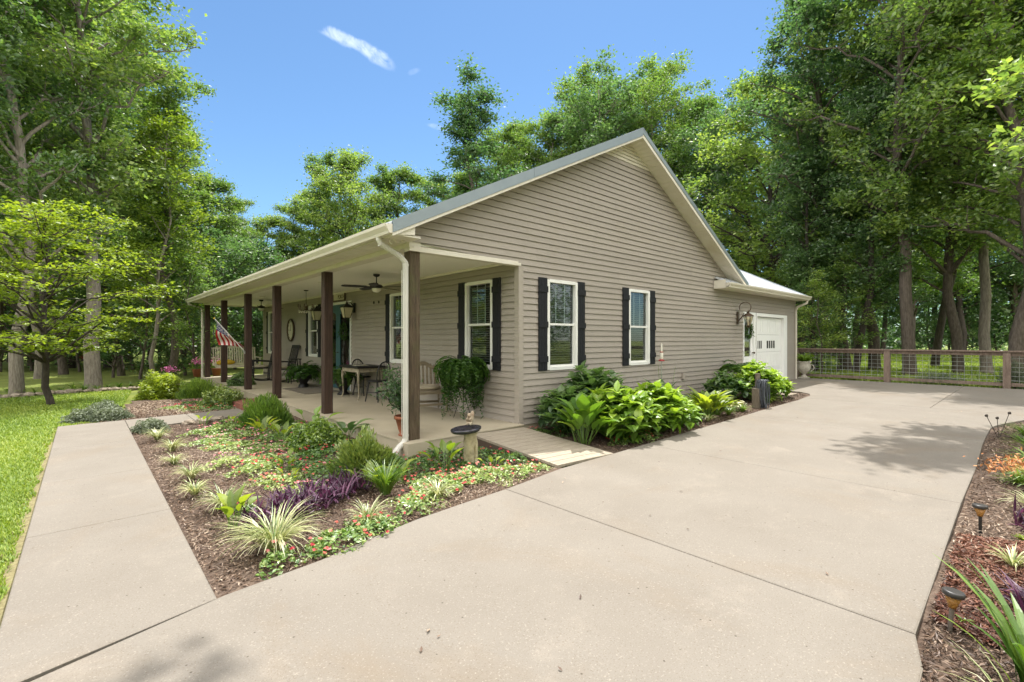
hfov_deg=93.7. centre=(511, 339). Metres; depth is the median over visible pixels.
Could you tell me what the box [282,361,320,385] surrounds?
potted fern
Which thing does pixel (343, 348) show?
front door
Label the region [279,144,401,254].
hickory tree
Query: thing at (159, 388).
shrub
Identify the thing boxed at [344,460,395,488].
arum plant
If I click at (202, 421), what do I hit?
edging stone
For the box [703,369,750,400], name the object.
hydrangea
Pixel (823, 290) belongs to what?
understory tree
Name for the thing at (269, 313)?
window
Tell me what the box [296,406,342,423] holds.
arum plant
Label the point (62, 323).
understory tree
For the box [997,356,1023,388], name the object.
weed clump
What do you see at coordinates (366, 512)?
grass clump
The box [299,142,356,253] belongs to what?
poplar tree
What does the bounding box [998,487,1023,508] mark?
grass clump
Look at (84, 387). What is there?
daylily tuft
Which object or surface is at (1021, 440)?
daylily clump
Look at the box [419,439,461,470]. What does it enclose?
arum plant
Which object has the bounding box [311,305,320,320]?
wall lantern
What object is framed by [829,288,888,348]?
understory tree
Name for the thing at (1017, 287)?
hickory tree
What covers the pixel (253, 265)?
hickory tree
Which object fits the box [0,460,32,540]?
lawn grass
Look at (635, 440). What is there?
hosta
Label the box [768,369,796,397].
hydrangea
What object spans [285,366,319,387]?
potted fern
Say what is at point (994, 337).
understory tree
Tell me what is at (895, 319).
understory tree
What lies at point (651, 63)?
poplar tree
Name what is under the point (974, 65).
oak tree
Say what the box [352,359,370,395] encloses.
windsor chair
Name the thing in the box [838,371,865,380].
weed clump
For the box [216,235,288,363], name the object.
understory tree
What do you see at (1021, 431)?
daylily clump
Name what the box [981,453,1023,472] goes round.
coral flower plant
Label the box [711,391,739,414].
hosta
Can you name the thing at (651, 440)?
bark chips
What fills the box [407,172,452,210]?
poplar tree
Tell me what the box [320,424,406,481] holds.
shrub
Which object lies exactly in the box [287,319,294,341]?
wall clock
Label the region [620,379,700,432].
hydrangea
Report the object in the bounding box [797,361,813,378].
urn planter
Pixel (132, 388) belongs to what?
edging stone
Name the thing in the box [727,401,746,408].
hosta
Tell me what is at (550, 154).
oak tree
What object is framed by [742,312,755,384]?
side door
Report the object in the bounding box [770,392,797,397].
edging paver
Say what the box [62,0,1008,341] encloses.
sky
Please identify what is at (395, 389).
potted shrub
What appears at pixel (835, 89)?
hickory tree
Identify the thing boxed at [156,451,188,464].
grass clump
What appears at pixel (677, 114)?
hickory tree
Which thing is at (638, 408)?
hydrangea
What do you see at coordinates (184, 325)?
understory tree
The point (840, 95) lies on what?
oak tree
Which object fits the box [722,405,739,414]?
grass clump
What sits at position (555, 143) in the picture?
hickory tree
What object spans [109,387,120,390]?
edging stone
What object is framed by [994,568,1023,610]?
purple heart plant
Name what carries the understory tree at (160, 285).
on the ground at (75, 376)
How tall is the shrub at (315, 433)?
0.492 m
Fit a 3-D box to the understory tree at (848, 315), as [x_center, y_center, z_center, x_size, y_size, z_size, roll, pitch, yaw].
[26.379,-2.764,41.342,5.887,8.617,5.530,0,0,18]
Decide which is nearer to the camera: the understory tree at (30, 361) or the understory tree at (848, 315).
the understory tree at (30, 361)
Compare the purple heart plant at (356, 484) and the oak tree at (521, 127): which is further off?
the oak tree at (521, 127)
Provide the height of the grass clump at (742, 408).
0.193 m
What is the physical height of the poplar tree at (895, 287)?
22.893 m
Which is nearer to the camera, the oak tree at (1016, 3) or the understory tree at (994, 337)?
the oak tree at (1016, 3)
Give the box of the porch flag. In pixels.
[213,318,244,353]
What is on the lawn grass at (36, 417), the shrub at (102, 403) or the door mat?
the shrub at (102, 403)
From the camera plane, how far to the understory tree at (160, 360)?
20.76 m
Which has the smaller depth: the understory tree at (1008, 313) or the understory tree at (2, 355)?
the understory tree at (2, 355)
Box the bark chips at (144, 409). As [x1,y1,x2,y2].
[100,398,235,421]
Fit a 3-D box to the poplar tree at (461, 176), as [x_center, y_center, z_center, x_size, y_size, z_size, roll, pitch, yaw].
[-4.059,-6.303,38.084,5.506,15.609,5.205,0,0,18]
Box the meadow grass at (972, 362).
[800,353,1023,388]
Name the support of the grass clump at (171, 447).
on the garden bed at (208, 574)
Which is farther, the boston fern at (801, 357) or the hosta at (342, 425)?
the boston fern at (801, 357)
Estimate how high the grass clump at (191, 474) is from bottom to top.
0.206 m
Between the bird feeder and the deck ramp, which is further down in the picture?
the deck ramp
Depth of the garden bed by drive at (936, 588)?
3.67 m
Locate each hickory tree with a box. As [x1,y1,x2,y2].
[49,36,216,367]
[148,169,264,356]
[236,226,265,360]
[248,210,301,328]
[265,185,354,262]
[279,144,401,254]
[332,160,435,230]
[423,174,480,204]
[505,83,653,172]
[660,87,767,253]
[661,89,781,258]
[676,64,859,306]
[744,70,928,355]
[874,176,977,325]
[920,125,1022,349]
[959,127,1023,318]
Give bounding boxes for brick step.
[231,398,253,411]
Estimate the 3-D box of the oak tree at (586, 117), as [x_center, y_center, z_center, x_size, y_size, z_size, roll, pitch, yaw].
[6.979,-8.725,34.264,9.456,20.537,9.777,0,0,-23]
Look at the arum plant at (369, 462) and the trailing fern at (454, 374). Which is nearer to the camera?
the arum plant at (369, 462)
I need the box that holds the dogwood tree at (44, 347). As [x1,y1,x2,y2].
[0,195,179,404]
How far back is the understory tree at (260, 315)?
23.07 m
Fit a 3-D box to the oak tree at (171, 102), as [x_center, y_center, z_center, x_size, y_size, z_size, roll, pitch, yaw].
[-13.694,-4.671,18.941,4.394,12.637,5.182,0,0,14]
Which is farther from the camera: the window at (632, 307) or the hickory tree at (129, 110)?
the hickory tree at (129, 110)
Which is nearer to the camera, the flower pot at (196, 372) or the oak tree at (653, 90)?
the flower pot at (196, 372)
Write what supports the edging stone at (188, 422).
on the garden bed at (208, 574)
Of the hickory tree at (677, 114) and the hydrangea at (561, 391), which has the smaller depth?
the hydrangea at (561, 391)
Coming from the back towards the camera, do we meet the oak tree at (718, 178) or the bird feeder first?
the oak tree at (718, 178)
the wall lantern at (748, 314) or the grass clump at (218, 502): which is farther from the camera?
the wall lantern at (748, 314)
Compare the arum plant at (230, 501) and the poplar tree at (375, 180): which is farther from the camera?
the poplar tree at (375, 180)
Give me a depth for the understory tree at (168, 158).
17.14 m
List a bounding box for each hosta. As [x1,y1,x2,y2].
[332,418,370,437]
[554,392,621,443]
[613,428,644,444]
[684,386,732,416]
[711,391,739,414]
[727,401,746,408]
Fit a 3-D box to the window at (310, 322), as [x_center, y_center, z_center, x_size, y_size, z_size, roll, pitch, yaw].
[-5.780,-0.246,14.390,0.374,1.525,0.774,0,0,-42]
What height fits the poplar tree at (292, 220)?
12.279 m
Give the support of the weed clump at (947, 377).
on the ground at (75, 376)
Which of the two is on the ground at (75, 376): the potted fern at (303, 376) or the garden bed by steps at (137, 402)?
the garden bed by steps at (137, 402)
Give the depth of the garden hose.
9.74 m
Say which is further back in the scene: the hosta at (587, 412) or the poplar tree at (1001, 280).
the poplar tree at (1001, 280)
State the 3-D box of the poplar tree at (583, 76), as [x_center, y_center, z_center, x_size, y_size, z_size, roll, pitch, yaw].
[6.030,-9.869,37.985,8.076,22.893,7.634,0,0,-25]
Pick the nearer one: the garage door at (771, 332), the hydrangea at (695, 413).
the hydrangea at (695, 413)
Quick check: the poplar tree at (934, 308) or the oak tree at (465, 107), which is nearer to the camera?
the oak tree at (465, 107)
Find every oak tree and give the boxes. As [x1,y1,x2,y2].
[0,0,121,223]
[0,0,141,394]
[0,0,162,378]
[0,0,208,388]
[0,13,98,355]
[50,0,185,367]
[101,52,230,378]
[407,50,528,201]
[475,115,553,180]
[510,107,593,171]
[536,44,664,161]
[593,48,715,210]
[668,75,786,276]
[727,0,913,370]
[752,44,875,353]
[761,0,1023,375]
[787,4,982,369]
[873,0,1023,373]
[886,0,1023,381]
[910,4,1023,373]
[946,0,1023,219]
[960,55,1023,169]
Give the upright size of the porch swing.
2.200 m
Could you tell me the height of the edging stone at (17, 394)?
0.155 m
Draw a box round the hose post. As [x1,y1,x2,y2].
[752,373,760,408]
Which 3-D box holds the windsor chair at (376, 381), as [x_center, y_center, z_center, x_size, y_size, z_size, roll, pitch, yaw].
[-2.873,0.897,10.285,0.440,0.864,0.422,0,0,28]
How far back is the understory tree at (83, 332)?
29.41 m
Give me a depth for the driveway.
3.04 m
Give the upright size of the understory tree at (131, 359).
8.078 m
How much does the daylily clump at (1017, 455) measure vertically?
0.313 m
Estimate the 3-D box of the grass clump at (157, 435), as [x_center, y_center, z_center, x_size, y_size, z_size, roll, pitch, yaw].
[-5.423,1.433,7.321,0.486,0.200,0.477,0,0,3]
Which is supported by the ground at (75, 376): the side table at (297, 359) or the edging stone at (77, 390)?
the edging stone at (77, 390)
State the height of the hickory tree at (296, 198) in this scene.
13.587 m
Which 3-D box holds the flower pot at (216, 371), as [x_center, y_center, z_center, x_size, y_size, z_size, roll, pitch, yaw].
[-10.966,0.979,17.779,0.591,0.736,0.822,0,0,-42]
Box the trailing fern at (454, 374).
[433,355,489,418]
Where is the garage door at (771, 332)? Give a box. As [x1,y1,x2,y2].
[756,313,786,379]
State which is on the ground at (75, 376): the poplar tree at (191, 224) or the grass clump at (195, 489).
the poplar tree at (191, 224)
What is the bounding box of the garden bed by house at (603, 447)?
[533,388,809,452]
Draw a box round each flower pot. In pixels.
[161,365,181,382]
[188,356,203,376]
[210,357,220,375]
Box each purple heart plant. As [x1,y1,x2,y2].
[235,487,311,528]
[261,467,363,517]
[314,464,379,496]
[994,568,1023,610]
[1006,492,1023,530]
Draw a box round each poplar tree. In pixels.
[0,3,111,374]
[33,45,158,375]
[121,114,208,366]
[160,168,220,367]
[215,195,259,322]
[266,200,310,267]
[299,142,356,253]
[357,162,408,228]
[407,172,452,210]
[445,162,479,198]
[477,112,534,186]
[548,48,630,157]
[591,86,652,137]
[626,46,695,174]
[758,66,831,259]
[760,98,852,371]
[798,13,962,372]
[841,88,898,353]
[855,255,924,348]
[890,16,1021,366]
[916,191,941,349]
[971,135,1020,309]
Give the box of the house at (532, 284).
[185,128,811,458]
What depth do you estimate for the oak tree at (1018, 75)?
9.21 m
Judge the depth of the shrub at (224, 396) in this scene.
10.77 m
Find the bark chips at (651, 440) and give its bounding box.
[548,392,805,450]
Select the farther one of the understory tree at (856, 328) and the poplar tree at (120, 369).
the understory tree at (856, 328)
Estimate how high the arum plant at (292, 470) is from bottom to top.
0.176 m
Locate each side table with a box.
[288,358,300,383]
[339,364,383,399]
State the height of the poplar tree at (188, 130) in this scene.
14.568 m
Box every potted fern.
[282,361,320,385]
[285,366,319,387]
[316,366,363,394]
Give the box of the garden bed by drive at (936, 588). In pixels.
[916,422,1023,681]
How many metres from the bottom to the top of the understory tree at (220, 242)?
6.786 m
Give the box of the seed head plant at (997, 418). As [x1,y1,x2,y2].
[985,412,1010,438]
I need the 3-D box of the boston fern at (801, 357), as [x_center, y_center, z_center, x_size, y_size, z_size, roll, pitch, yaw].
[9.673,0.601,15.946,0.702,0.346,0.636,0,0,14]
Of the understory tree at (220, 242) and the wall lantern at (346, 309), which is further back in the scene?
the understory tree at (220, 242)
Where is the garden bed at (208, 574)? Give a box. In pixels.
[130,415,560,598]
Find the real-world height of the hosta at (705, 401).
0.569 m
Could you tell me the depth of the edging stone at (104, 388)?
14.28 m
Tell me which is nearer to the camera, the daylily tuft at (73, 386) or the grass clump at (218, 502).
the grass clump at (218, 502)
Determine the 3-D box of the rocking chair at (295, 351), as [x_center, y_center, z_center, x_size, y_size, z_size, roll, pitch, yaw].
[-7.058,0.749,14.928,0.622,1.145,0.932,0,0,40]
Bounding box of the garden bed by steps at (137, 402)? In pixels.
[78,382,245,424]
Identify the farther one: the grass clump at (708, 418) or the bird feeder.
the bird feeder
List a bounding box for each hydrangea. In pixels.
[534,384,589,433]
[556,360,630,428]
[571,380,662,442]
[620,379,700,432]
[662,396,705,427]
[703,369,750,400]
[728,358,788,399]
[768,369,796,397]
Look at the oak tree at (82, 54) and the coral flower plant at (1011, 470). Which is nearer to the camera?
the coral flower plant at (1011, 470)
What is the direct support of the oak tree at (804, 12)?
on the ground at (75, 376)
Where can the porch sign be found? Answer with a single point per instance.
(339, 297)
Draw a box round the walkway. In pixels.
[0,409,248,681]
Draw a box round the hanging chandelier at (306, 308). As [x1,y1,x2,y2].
[298,290,314,312]
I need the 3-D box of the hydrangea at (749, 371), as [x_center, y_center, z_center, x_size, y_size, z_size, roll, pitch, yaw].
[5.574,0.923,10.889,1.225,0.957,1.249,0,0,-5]
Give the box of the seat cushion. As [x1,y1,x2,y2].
[216,360,234,364]
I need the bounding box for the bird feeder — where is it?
[658,343,664,378]
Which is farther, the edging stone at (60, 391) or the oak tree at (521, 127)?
the oak tree at (521, 127)
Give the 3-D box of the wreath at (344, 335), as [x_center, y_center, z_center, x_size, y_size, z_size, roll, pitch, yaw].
[-4.431,-0.224,12.592,0.180,0.539,0.540,0,0,-42]
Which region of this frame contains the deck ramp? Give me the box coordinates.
[477,427,613,467]
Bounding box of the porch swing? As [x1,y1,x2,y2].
[212,305,261,367]
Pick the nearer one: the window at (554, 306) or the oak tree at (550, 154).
the window at (554, 306)
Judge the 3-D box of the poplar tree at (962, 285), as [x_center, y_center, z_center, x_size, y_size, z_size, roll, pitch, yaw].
[21.140,-7.322,22.463,5.899,17.690,6.240,0,0,-36]
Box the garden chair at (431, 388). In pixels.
[420,361,447,411]
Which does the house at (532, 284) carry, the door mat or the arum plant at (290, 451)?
the door mat
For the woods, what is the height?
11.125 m
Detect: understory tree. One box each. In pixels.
[0,281,72,370]
[0,289,62,371]
[6,292,82,364]
[27,256,130,371]
[57,245,167,377]
[57,293,139,364]
[63,225,176,369]
[100,208,199,378]
[104,101,233,378]
[118,204,201,365]
[121,302,192,363]
[126,239,239,375]
[138,235,232,379]
[148,223,263,376]
[179,213,266,359]
[188,231,284,370]
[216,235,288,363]
[252,311,262,355]
[772,242,850,357]
[773,235,867,370]
[796,268,854,373]
[802,291,858,353]
[803,240,886,371]
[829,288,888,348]
[880,271,944,348]
[897,293,959,349]
[918,298,976,349]
[924,269,1011,349]
[970,264,1012,349]
[996,284,1022,340]
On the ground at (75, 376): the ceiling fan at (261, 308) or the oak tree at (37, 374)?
the oak tree at (37, 374)
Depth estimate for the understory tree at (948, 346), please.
46.10 m
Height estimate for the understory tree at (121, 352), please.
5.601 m
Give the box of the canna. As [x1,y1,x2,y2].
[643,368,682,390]
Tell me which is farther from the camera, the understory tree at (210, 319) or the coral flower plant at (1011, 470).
the understory tree at (210, 319)
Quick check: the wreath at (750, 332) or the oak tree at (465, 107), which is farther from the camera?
the oak tree at (465, 107)
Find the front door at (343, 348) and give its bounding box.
[333,300,351,390]
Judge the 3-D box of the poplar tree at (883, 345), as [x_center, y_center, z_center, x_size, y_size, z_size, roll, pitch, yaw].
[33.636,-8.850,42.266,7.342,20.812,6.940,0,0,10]
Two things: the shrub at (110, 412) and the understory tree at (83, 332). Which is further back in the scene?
the understory tree at (83, 332)
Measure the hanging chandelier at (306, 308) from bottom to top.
0.593 m
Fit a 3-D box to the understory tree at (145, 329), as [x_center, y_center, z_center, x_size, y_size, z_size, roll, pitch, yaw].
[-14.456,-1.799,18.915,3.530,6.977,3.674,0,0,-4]
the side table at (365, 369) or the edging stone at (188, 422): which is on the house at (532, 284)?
the side table at (365, 369)
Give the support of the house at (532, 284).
on the ground at (75, 376)
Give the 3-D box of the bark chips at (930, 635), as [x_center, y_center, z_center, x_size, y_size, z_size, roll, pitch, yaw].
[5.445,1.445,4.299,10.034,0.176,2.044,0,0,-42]
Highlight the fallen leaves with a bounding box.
[420,390,981,669]
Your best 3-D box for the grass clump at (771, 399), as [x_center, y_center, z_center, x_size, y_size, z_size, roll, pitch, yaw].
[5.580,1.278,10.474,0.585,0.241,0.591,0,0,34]
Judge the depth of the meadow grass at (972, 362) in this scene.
19.46 m
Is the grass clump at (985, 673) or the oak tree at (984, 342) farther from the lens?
the oak tree at (984, 342)
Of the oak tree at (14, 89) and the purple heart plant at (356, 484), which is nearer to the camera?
the purple heart plant at (356, 484)
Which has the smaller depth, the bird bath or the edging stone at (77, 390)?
the bird bath
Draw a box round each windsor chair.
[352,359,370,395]
[365,361,390,402]
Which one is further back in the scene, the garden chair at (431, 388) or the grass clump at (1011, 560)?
the garden chair at (431, 388)
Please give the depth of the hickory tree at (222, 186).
26.61 m
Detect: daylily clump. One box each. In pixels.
[992,443,1023,462]
[1000,418,1023,436]
[1000,460,1023,485]
[1001,430,1023,449]
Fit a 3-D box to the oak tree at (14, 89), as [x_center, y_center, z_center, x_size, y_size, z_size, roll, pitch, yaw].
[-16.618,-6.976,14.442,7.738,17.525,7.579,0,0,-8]
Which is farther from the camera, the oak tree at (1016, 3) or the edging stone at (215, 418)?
the oak tree at (1016, 3)
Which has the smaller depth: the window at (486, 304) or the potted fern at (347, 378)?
the window at (486, 304)
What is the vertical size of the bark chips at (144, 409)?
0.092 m
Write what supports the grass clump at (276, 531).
on the garden bed at (208, 574)
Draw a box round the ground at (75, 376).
[0,342,1007,586]
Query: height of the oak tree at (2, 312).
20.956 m
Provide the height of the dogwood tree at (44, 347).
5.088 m
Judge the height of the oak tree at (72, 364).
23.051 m
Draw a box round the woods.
[4,239,1019,359]
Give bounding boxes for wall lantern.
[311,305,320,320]
[339,301,354,318]
[737,302,753,327]
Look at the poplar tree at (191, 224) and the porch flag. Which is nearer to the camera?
the porch flag
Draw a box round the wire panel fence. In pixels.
[797,348,1023,388]
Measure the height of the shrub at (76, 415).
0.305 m
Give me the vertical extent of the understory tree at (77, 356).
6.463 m
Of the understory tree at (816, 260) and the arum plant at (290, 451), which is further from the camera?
the understory tree at (816, 260)
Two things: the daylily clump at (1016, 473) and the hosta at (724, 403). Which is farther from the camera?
the hosta at (724, 403)
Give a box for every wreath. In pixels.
[337,321,347,340]
[744,323,753,338]
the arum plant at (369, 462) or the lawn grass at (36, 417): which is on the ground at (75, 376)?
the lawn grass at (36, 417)
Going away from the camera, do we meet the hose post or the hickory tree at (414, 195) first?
the hose post
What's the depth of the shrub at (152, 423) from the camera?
7.94 m
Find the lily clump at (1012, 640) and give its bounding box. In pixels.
[934,554,1023,681]
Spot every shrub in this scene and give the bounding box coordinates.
[57,406,96,423]
[79,399,125,410]
[86,403,136,422]
[129,417,171,433]
[130,369,183,401]
[175,377,217,399]
[195,383,243,407]
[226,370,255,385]
[235,392,295,429]
[283,416,346,454]
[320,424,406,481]
[369,364,422,436]
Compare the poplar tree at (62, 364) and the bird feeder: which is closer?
the bird feeder
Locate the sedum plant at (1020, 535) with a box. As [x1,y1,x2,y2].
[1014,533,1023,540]
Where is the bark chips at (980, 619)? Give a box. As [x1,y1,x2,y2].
[930,533,1023,650]
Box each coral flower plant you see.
[963,446,1023,484]
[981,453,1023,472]
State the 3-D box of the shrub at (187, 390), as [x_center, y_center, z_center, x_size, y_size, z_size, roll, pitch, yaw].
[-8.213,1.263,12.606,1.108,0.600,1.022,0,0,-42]
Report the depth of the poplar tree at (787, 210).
19.64 m
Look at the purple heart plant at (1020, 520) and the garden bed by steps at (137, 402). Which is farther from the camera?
the garden bed by steps at (137, 402)
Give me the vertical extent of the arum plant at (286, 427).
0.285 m
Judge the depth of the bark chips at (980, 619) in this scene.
2.94 m
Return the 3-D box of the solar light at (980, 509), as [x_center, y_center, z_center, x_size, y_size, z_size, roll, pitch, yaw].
[3.591,1.392,3.682,0.092,0.250,0.092,3,-3,-42]
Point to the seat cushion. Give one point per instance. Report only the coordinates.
(230, 362)
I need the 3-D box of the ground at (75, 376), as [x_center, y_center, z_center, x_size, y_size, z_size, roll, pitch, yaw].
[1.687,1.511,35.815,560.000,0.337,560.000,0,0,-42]
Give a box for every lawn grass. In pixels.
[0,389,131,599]
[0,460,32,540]
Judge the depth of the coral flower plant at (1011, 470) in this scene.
4.83 m
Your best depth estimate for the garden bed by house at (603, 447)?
7.59 m
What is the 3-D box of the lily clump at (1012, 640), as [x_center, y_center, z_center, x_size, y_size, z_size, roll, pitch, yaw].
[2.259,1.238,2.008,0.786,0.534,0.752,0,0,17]
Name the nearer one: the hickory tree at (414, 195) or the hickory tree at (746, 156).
the hickory tree at (746, 156)
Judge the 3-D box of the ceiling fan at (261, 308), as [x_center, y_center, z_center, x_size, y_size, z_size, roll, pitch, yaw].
[-7.932,-1.071,15.209,1.227,0.353,1.178,0,0,-15]
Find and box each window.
[268,312,271,353]
[308,305,317,356]
[390,292,402,363]
[465,279,491,369]
[537,279,577,369]
[629,289,649,364]
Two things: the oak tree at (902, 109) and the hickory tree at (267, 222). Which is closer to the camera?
the oak tree at (902, 109)
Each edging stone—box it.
[11,393,23,396]
[24,392,35,396]
[54,390,64,393]
[64,389,74,393]
[74,389,83,392]
[99,387,110,390]
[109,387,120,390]
[127,386,136,390]
[181,420,194,424]
[195,418,210,423]
[211,416,224,421]
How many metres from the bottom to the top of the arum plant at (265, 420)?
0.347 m
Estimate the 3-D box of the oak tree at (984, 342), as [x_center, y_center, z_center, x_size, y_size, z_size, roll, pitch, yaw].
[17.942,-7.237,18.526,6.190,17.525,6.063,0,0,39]
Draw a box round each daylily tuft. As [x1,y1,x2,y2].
[61,382,80,388]
[75,383,92,389]
[113,381,126,387]
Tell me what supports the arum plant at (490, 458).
on the garden bed at (208, 574)
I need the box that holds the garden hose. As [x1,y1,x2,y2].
[755,379,769,408]
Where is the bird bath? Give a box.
[450,424,480,464]
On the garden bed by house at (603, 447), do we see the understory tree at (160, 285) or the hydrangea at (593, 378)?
the hydrangea at (593, 378)
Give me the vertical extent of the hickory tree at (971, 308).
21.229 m
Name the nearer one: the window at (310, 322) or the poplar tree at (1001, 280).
the window at (310, 322)
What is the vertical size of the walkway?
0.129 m
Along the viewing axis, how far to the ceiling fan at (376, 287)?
9.13 m
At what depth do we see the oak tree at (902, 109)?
16.64 m
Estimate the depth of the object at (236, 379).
13.67 m
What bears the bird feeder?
on the garden bed by house at (603, 447)
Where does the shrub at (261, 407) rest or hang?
on the garden bed at (208, 574)
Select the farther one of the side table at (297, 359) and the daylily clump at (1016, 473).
the side table at (297, 359)
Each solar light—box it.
[941,586,965,633]
[972,503,987,535]
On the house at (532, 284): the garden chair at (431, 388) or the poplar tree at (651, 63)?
the garden chair at (431, 388)
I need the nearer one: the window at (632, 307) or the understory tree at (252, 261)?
the window at (632, 307)
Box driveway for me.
[31,377,1023,681]
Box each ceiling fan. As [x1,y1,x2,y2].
[241,300,282,310]
[341,274,402,292]
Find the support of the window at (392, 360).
in the house at (532, 284)
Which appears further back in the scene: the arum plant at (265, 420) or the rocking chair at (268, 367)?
the rocking chair at (268, 367)
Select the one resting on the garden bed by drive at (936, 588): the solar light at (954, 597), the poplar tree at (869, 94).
the solar light at (954, 597)
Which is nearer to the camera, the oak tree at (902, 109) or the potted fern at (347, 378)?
the potted fern at (347, 378)
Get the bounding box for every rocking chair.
[252,353,271,380]
[266,345,299,381]
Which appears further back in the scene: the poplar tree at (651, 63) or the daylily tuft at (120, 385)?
the poplar tree at (651, 63)
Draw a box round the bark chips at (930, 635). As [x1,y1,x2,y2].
[918,422,1023,681]
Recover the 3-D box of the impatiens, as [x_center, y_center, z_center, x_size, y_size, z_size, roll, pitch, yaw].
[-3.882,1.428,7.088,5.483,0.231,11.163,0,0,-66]
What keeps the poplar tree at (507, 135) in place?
on the ground at (75, 376)
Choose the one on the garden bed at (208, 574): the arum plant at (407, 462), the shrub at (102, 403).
the arum plant at (407, 462)
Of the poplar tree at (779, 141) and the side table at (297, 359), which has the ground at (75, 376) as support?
the poplar tree at (779, 141)
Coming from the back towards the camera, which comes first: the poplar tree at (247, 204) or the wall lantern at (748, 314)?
the poplar tree at (247, 204)
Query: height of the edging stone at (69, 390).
0.191 m
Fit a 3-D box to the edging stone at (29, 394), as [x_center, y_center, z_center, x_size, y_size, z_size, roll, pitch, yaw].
[-13.333,1.539,13.259,0.277,0.177,0.270,0,0,29]
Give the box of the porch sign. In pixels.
[333,293,345,301]
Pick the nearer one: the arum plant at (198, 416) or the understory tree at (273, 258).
the arum plant at (198, 416)
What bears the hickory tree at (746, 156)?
on the ground at (75, 376)
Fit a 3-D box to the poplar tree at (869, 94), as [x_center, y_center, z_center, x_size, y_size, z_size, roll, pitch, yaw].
[13.531,-5.030,17.787,4.338,13.008,4.588,0,0,0]
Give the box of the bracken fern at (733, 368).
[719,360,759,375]
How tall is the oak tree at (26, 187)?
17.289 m
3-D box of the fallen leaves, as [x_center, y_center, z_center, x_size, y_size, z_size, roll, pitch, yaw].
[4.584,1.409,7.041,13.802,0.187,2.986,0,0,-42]
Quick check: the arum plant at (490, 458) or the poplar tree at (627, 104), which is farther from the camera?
the poplar tree at (627, 104)
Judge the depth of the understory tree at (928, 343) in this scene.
42.65 m
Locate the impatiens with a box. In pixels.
[157,399,662,579]
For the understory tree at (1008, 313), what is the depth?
43.22 m
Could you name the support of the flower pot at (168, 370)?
on the garden bed by steps at (137, 402)
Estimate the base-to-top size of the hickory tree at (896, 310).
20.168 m
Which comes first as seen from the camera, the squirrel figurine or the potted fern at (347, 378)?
the squirrel figurine
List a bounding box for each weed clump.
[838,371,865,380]
[912,369,966,385]
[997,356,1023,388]
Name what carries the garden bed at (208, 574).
on the ground at (75, 376)
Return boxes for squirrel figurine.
[466,411,473,424]
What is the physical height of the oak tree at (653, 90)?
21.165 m
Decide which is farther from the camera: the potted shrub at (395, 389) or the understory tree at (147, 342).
the understory tree at (147, 342)
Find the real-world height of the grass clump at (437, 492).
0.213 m
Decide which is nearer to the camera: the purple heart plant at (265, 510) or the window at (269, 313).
the purple heart plant at (265, 510)
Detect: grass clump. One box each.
[140,427,172,439]
[156,436,189,451]
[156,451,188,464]
[167,459,212,479]
[175,477,214,495]
[190,481,248,512]
[211,495,328,559]
[341,495,390,523]
[356,456,413,495]
[417,473,460,498]
[702,413,717,421]
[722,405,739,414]
[734,404,749,411]
[765,395,779,403]
[942,640,1003,681]
[987,542,1023,567]
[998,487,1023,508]
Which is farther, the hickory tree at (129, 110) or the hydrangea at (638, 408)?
the hickory tree at (129, 110)
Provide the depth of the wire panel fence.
14.13 m
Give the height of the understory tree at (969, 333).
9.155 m
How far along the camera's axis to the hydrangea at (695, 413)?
7.95 m
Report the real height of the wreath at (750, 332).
0.539 m
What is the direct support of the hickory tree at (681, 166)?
on the ground at (75, 376)
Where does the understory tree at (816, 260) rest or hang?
on the ground at (75, 376)
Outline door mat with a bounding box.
[282,386,339,393]
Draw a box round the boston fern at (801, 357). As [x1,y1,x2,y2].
[797,353,816,361]
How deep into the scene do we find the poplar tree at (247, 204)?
30.82 m
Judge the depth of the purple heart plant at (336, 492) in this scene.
4.35 m
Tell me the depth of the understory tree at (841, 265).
18.33 m
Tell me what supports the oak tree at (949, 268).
on the ground at (75, 376)
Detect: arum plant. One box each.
[196,412,211,425]
[215,485,260,529]
[223,412,240,423]
[244,415,281,434]
[267,421,292,441]
[269,448,298,469]
[275,467,300,482]
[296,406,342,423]
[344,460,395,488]
[379,458,415,481]
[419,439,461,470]
[475,455,503,466]
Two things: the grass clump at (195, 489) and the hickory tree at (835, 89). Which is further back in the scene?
the hickory tree at (835, 89)
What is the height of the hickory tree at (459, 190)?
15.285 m
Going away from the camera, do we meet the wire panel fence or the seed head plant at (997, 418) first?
the seed head plant at (997, 418)
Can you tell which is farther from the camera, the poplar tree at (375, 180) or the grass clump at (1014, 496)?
the poplar tree at (375, 180)
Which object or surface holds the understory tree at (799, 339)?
on the ground at (75, 376)

